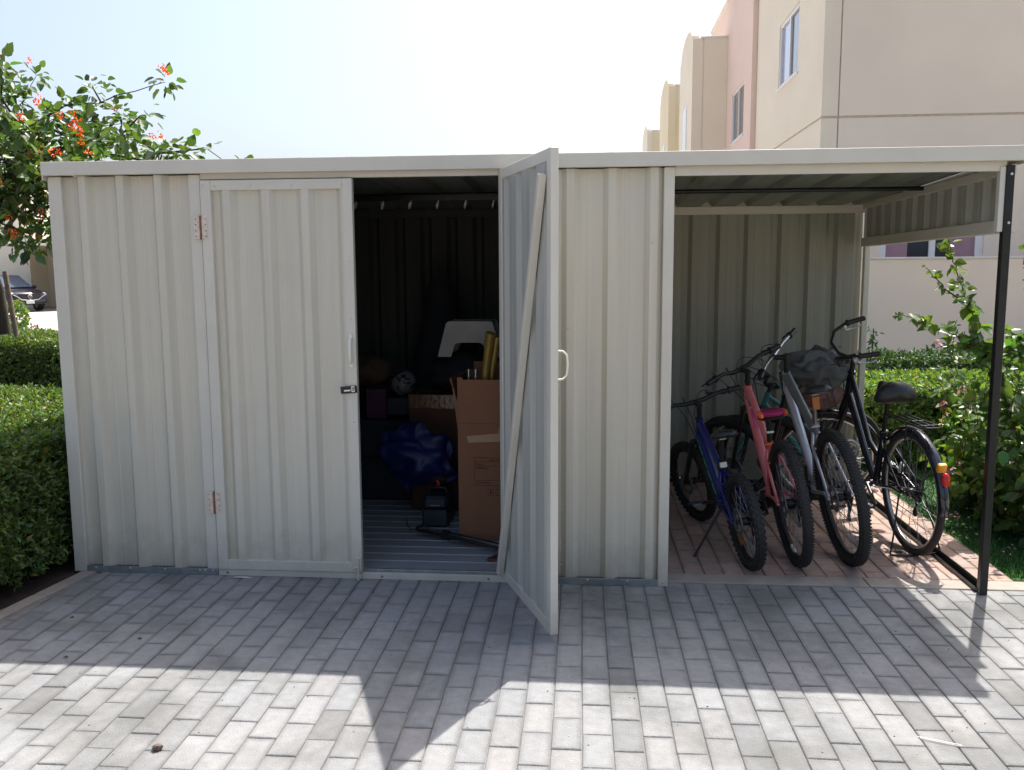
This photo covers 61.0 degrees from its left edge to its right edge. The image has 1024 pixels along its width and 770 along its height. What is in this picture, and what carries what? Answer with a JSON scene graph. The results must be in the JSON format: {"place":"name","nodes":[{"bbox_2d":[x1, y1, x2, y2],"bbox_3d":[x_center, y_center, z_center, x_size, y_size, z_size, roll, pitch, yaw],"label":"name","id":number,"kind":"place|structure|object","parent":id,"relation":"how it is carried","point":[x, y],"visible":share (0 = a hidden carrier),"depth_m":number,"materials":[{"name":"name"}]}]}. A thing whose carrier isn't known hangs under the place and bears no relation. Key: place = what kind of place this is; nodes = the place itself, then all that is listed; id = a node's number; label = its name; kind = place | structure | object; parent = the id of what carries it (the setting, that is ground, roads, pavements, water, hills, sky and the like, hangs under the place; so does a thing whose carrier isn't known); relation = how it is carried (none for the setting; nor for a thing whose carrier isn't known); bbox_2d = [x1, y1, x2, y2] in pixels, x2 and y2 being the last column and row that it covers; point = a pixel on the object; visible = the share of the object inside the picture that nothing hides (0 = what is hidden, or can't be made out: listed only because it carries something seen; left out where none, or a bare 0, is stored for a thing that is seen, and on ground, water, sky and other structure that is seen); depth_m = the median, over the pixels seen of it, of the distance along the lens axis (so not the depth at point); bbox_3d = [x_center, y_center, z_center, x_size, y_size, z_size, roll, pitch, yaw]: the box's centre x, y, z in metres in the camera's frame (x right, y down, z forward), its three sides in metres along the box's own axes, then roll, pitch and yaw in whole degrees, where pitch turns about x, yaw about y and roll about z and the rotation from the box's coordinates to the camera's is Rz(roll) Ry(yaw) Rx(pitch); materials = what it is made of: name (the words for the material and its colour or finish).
{"place":"outdoors","nodes":[
{"label":"outdoors","id":0,"kind":"place"},
{"bbox_2d":[0,112,55,307],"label":"house","id":1,"kind":"structure","parent":0,"point":[40,276],"depth_m":43.36,"materials":[{"name":"beige paint"}]},
{"bbox_2d":[9,307,57,330],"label":"driveway","id":2,"kind":"structure","parent":0,"point":[45,317],"depth_m":33.70,"materials":[{"name":"white concrete"}]},
{"bbox_2d":[7,299,32,328],"bbox_3d":[-13.073,-1.778,22.918,0.703,0.980,0.730,3,8,23],"label":"round shrub","id":3,"kind":"object","parent":2,"relation":"on","point":[18,306],"visible":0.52,"depth_m":22.91,"materials":[{"name":"green plant"}]},
{"bbox_2d":[0,275,46,310],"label":"parked car","id":4,"kind":"object","parent":2,"relation":"on","point":[24,292],"visible":0.62,"depth_m":39.50,"materials":[{"name":"blue paint"}]},
{"bbox_2d":[10,322,40,330],"bbox_3d":[-7.477,-0.541,13.288,0.983,0.907,0.782,0,7,5],"label":"flowering plant","id":5,"kind":"object","parent":2,"relation":"on","point":[24,325],"visible":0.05,"depth_m":13.26,"materials":[{"name":"green plant"}]},
{"bbox_2d":[0,546,79,609],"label":"soil","id":6,"kind":"structure","parent":0,"point":[54,574],"depth_m":4.50,"materials":[{"name":"brown soil"}]},
{"bbox_2d":[2,271,19,352],"bbox_3d":[-6.121,-0.586,10.733,0.220,1.626,0.060,0,7,5],"label":"wooden stake","id":7,"kind":"object","parent":6,"relation":"on","point":[10,304],"visible":0.47,"depth_m":10.67,"materials":[{"name":"brown wood"}]},
{"bbox_2d":[0,326,61,389],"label":"clipped hedge","id":8,"kind":"object","parent":6,"relation":"on","point":[36,360],"visible":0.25,"depth_m":10.28,"materials":[{"name":"green plant"}]},
{"bbox_2d":[0,382,73,591],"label":"clipped hedge","id":9,"kind":"object","parent":6,"relation":"on","point":[35,520],"visible":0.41,"depth_m":4.49,"materials":[{"name":"green plant"}]},
{"bbox_2d":[0,42,253,350],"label":"flowering tree","id":10,"kind":"object","parent":6,"relation":"on","point":[24,152],"visible":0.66,"depth_m":8.52,"materials":[{"name":"green plant"}]},
{"bbox_2d":[0,0,726,160],"label":"sky","id":11,"kind":"structure","parent":0,"point":[264,78],"materials":[{"name":"white"}]},
{"bbox_2d":[487,554,497,560],"bbox_3d":[-0.036,0.917,4.623,0.195,0.020,0.115,-4,8,-27],"label":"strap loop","id":12,"kind":"object","parent":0,"point":[491,557],"visible":0.32,"depth_m":4.62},
{"bbox_2d":[0,574,1021,760],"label":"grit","id":13,"kind":"object","parent":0,"point":[499,640],"visible":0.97,"depth_m":3.75,"materials":[{"name":"stone"}]},
{"bbox_2d":[0,572,1023,769],"bbox_3d":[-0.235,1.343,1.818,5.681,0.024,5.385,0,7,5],"label":"grey paving","id":14,"kind":"structure","parent":0,"point":[42,712],"depth_m":3.38,"materials":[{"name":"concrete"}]},
{"bbox_2d":[151,743,162,750],"bbox_3d":[-1.170,1.196,2.871,0.036,0.027,0.027,0,7,5],"label":"seed pod","id":15,"kind":"object","parent":14,"relation":"on","point":[158,747],"visible":1,"depth_m":2.86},
{"bbox_2d":[917,736,961,746],"bbox_3d":[1.421,1.184,2.889,0.135,0.002,0.013,3,8,25],"label":"cable tie","id":16,"kind":"object","parent":14,"relation":"on","point":[940,742],"visible":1,"depth_m":2.89,"materials":[{"name":"white plastic"}]},
{"bbox_2d":[1,516,1023,609],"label":"ground","id":17,"kind":"structure","parent":0,"point":[80,571],"depth_m":4.46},
{"bbox_2d":[0,571,100,619],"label":"kerb strip","id":18,"kind":"object","parent":17,"relation":"on","point":[39,596],"visible":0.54,"depth_m":4.28,"materials":[{"name":"concrete"}]},
{"bbox_2d":[40,145,1023,634],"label":"storage shed","id":19,"kind":"structure","parent":17,"relation":"on","point":[224,325],"depth_m":4.41,"materials":[{"name":"paint"}]},
{"bbox_2d":[194,178,363,580],"bbox_3d":[-1.172,-0.004,4.381,0.802,2.020,0.066,0,7,5],"label":"door","id":20,"kind":"structure","parent":19,"relation":"in","point":[279,254],"depth_m":4.39,"materials":[{"name":"paint"}]},
{"bbox_2d":[379,421,457,490],"bbox_3d":[-0.567,0.429,5.398,0.528,0.429,0.301,0,7,5],"label":"blue bag","id":21,"kind":"object","parent":19,"relation":"on","point":[412,454],"visible":0.98,"depth_m":5.33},
{"bbox_2d":[412,464,458,509],"bbox_3d":[-0.446,0.637,5.767,0.370,0.287,0.370,0,7,5],"label":"cardboard box","id":22,"kind":"object","parent":19,"relation":"on","point":[419,493],"visible":0.2,"depth_m":5.59,"materials":[{"name":"brown cardboard"}]},
{"bbox_2d":[408,388,457,463],"bbox_3d":[-0.444,0.264,5.758,0.412,0.452,0.354,0,7,5],"label":"cardboard box","id":23,"kind":"object","parent":22,"relation":"on","point":[432,410],"visible":0.42,"depth_m":5.58,"materials":[{"name":"brown cardboard"}]},
{"bbox_3d":[-0.321,-0.092,5.728,0.475,0.273,0.393,0,7,5],"label":"black bag","id":24,"kind":"object","parent":23,"relation":"on","visible":0},
{"bbox_2d":[438,319,499,356],"bbox_3d":[-0.257,-0.306,5.627,0.410,0.225,0.265,0,7,5],"label":"step stool","id":25,"kind":"object","parent":24,"relation":"on","point":[457,332],"visible":0.84,"depth_m":5.50,"materials":[{"name":"beige plastic"}]},
{"bbox_2d":[414,279,456,390],"bbox_3d":[-0.541,0.001,6.103,0.322,1.475,0.309,0,7,5],"label":"golf bag","id":26,"kind":"object","parent":19,"relation":"on","point":[440,310],"visible":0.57,"depth_m":5.94,"materials":[{"name":"black fabric"}]},
{"bbox_2d":[422,486,453,526],"bbox_3d":[-0.452,0.728,5.305,0.160,0.225,0.226,0,7,5],"label":"toolbox","id":27,"kind":"object","parent":19,"relation":"on","point":[438,510],"visible":0.98,"depth_m":5.21,"materials":[{"name":"black plastic"}]},
{"bbox_2d":[431,474,446,485],"bbox_3d":[-0.451,0.583,5.369,0.107,0.087,0.106,-7,10,-44],"label":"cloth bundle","id":28,"kind":"object","parent":27,"relation":"on","point":[439,480],"visible":0.77,"depth_m":5.33,"materials":[{"name":"red fabric"}]},
{"bbox_2d":[406,519,498,548],"bbox_3d":[-0.310,0.844,4.904,0.726,0.076,0.069,5,9,35],"label":"folded tripod","id":29,"kind":"object","parent":19,"relation":"on","point":[446,534],"visible":0.9,"depth_m":4.89,"materials":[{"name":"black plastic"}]},
{"bbox_2d":[450,361,500,540],"bbox_3d":[-0.099,0.372,5.080,0.463,0.984,0.418,0,7,5],"label":"cardboard box","id":30,"kind":"object","parent":19,"relation":"on","point":[477,406],"visible":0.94,"depth_m":4.89,"materials":[{"name":"brown cardboard"}]},
{"bbox_2d":[467,369,469,379],"bbox_3d":[-0.244,0.111,4.918,0.023,0.405,0.019,0,7,5],"label":"metal tube","id":31,"kind":"object","parent":30,"relation":"in","point":[468,374],"visible":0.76,"depth_m":4.89,"materials":[{"name":"silver metal"}]},
{"bbox_2d":[474,369,476,379],"bbox_3d":[-0.204,0.112,4.914,0.023,0.405,0.019,0,7,5],"label":"metal tube","id":32,"kind":"object","parent":30,"relation":"in","point":[475,374],"visible":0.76,"depth_m":4.88,"materials":[{"name":"silver metal"}]},
{"bbox_2d":[482,331,499,379],"bbox_3d":[-0.123,0.163,4.947,0.129,0.944,0.060,-2,8,-16],"label":"sheet roll","id":33,"kind":"object","parent":30,"relation":"in","point":[491,348],"visible":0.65,"depth_m":4.89,"materials":[{"name":"yellow plastic"}]},
{"bbox_2d":[496,147,568,634],"bbox_3d":[0.050,0.014,3.919,0.124,2.015,0.770,-3,8,-21],"label":"door","id":34,"kind":"structure","parent":19,"relation":"in","point":[528,187],"depth_m":3.82,"materials":[{"name":"paint"}]},
{"bbox_3d":[-0.878,0.601,6.048,0.480,0.292,0.440,0,7,5],"label":"storage box","id":35,"kind":"object","parent":19,"relation":"on","visible":0},
{"bbox_2d":[360,409,408,456],"bbox_3d":[-0.854,0.329,6.011,0.510,0.253,0.460,0,7,5],"label":"storage box","id":36,"kind":"object","parent":35,"relation":"on","point":[372,430],"visible":0.25,"depth_m":5.80,"materials":[{"name":"black plastic"}]},
{"bbox_2d":[366,385,391,417],"bbox_3d":[-0.900,0.112,5.907,0.135,0.200,0.200,0,7,5],"label":"storage box","id":37,"kind":"object","parent":36,"relation":"on","point":[376,400],"visible":0.78,"depth_m":5.81,"materials":[{"name":"purple plastic"}]},
{"bbox_2d":[358,354,393,386],"bbox_3d":[-0.980,-0.100,6.012,0.321,0.225,0.282,-3,8,-18],"label":"cloth bundle","id":38,"kind":"object","parent":37,"relation":"on","point":[375,370],"visible":0.85,"depth_m":5.92,"materials":[{"name":"brown fabric"}]},
{"bbox_2d":[387,393,408,415],"bbox_3d":[-0.722,0.131,5.904,0.210,0.122,0.220,0,7,5],"label":"storage box","id":39,"kind":"object","parent":36,"relation":"on","point":[397,404],"visible":0.52,"depth_m":5.80,"materials":[{"name":"black plastic"}]},
{"bbox_2d":[390,370,415,395],"bbox_3d":[-0.734,-0.015,5.876,0.174,0.174,0.174,0,7,5],"label":"ball","id":40,"kind":"object","parent":39,"relation":"on","point":[403,382],"visible":0.98,"depth_m":5.81,"materials":[{"name":"white plastic"}]},
{"bbox_2d":[642,126,659,151],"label":"townhouse","id":41,"kind":"structure","parent":17,"relation":"on","point":[651,140],"depth_m":41.98,"materials":[{"name":"beige paint"}]},
{"bbox_2d":[660,80,679,150],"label":"townhouse","id":42,"kind":"structure","parent":17,"relation":"on","point":[669,117],"depth_m":30.91,"materials":[{"name":"beige paint"}]},
{"bbox_2d":[679,0,758,150],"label":"townhouse","id":43,"kind":"structure","parent":17,"relation":"on","point":[718,80],"depth_m":23.50,"materials":[{"name":"beige paint"}]},
{"bbox_2d":[682,106,686,150],"bbox_3d":[5.037,-7.240,25.410,0.018,1.600,0.900,0,7,5],"label":"window","id":44,"kind":"structure","parent":43,"relation":"in","point":[685,110],"depth_m":25.30,"materials":[{"name":"white glass"}]},
{"bbox_2d":[729,82,743,146],"bbox_3d":[5.709,-6.812,21.899,0.130,1.330,1.890,0,7,5],"label":"window","id":45,"kind":"structure","parent":43,"relation":"in","point":[738,97],"depth_m":22.02,"materials":[{"name":"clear glass"}]},
{"bbox_2d":[668,573,1023,590],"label":"concrete strip","id":46,"kind":"object","parent":17,"relation":"on","point":[959,585],"visible":0.61,"depth_m":4.39,"materials":[{"name":"grey concrete"}]},
{"bbox_2d":[755,0,1023,256],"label":"townhouse","id":47,"kind":"structure","parent":17,"relation":"on","point":[874,73],"depth_m":14.25,"materials":[{"name":"beige paint"}]},
{"bbox_2d":[776,2,799,92],"bbox_3d":[5.382,-6.502,16.826,0.130,1.300,1.770,0,7,5],"label":"window","id":48,"kind":"structure","parent":47,"relation":"in","point":[789,43],"depth_m":16.84,"materials":[{"name":"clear glass"}]},
{"bbox_2d":[880,236,982,256],"bbox_3d":[7.010,-1.594,14.668,1.660,2.490,0.070,0,7,5],"label":"patio door","id":49,"kind":"structure","parent":47,"relation":"in","point":[972,246],"depth_m":14.57,"materials":[{"name":"glass"}]},
{"bbox_2d":[861,461,1023,580],"bbox_3d":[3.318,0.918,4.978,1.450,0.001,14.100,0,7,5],"label":"turf base","id":50,"kind":"object","parent":17,"relation":"on","point":[974,527],"visible":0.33,"depth_m":5.25,"materials":[{"name":"plant"}]},
{"bbox_2d":[858,324,883,354],"bbox_3d":[3.716,-0.120,9.028,0.254,1.025,0.242,0,7,5],"label":"young shoot","id":51,"kind":"object","parent":50,"relation":"on","point":[871,342],"visible":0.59,"depth_m":8.96,"materials":[{"name":"green plant"}]},
{"bbox_2d":[853,366,1023,466],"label":"clipped hedge","id":52,"kind":"object","parent":50,"relation":"on","point":[923,405],"visible":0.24,"depth_m":6.86,"materials":[{"name":"green plant"}]},
{"bbox_2d":[856,344,1020,371],"bbox_3d":[5.411,0.000,8.976,5.028,0.785,1.052,0,7,5],"label":"clipped hedge","id":53,"kind":"object","parent":50,"relation":"on","point":[918,359],"visible":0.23,"depth_m":8.70,"materials":[{"name":"green plant"}]},
{"bbox_2d":[892,239,1023,547],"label":"bougainvillea","id":54,"kind":"object","parent":50,"relation":"on","point":[967,442],"visible":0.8,"depth_m":5.30,"materials":[{"name":"green plant"}]},
{"bbox_2d":[946,508,1014,554],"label":"fallen petals","id":55,"kind":"object","parent":50,"relation":"on","point":[970,527],"visible":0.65,"depth_m":5.44,"materials":[{"name":"plant"}]},
{"bbox_2d":[668,472,1011,580],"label":"carport paving","id":56,"kind":"structure","parent":0,"point":[717,553],"depth_m":4.91,"materials":[{"name":"brick"}]},
{"bbox_2d":[670,385,766,570],"bbox_3d":[1.151,0.493,5.006,0.596,0.864,1.434,-9,8,-3],"label":"bicycle","id":57,"kind":"object","parent":56,"relation":"on","point":[714,481],"visible":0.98,"depth_m":4.90,"materials":[{"name":"blue paint"}]},
{"bbox_2d":[696,344,814,567],"bbox_3d":[1.447,0.369,5.080,0.562,1.092,1.647,-8,7,4],"label":"bicycle","id":58,"kind":"object","parent":56,"relation":"on","point":[756,431],"visible":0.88,"depth_m":4.87,"materials":[{"name":"pink paint"}]},
{"bbox_2d":[696,372,879,496],"bbox_3d":[2.014,0.328,6.165,1.373,0.874,0.438,-2,3,-13],"label":"bicycle","id":59,"kind":"object","parent":56,"relation":"on","point":[767,397],"visible":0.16,"depth_m":6.13,"materials":[{"name":"teal paint"}]},
{"bbox_2d":[716,328,871,566],"bbox_3d":[1.629,0.335,5.078,0.633,1.200,1.672,-9,7,3],"label":"bicycle","id":60,"kind":"object","parent":56,"relation":"on","point":[815,440],"visible":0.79,"depth_m":4.86,"materials":[{"name":"silver metal"}]},
{"bbox_2d":[779,316,950,556],"bbox_3d":[2.080,0.263,5.161,0.703,1.271,1.561,-3,7,-1],"label":"bicycle","id":61,"kind":"object","parent":56,"relation":"on","point":[898,479],"visible":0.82,"depth_m":4.99,"materials":[{"name":"black paint"}]},
{"bbox_2d":[798,386,843,410],"bbox_3d":[1.992,0.064,5.647,0.317,0.196,0.252,0,7,5],"label":"bicycle basket","id":62,"kind":"object","parent":61,"relation":"attached to","point":[838,393],"visible":0.4,"depth_m":5.56,"materials":[{"name":"brown wicker"}]},
{"bbox_2d":[778,345,850,388],"bbox_3d":[1.983,-0.122,5.656,0.458,0.276,0.414,4,9,32],"label":"fabric bag","id":63,"kind":"object","parent":62,"relation":"on","point":[812,366],"visible":0.77,"depth_m":5.51,"materials":[{"name":"grey fabric"}]},
{"bbox_2d":[857,256,1023,368],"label":"boundary wall","id":64,"kind":"structure","parent":0,"point":[905,285],"depth_m":11.74,"materials":[{"name":"beige paint"}]},
{"bbox_2d":[939,320,964,355],"bbox_3d":[4.512,-0.140,8.937,0.273,1.079,0.263,-3,8,-22],"label":"young shoot","id":65,"kind":"object","parent":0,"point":[945,339],"visible":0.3,"depth_m":8.89,"materials":[{"name":"green plant"}]}
]}

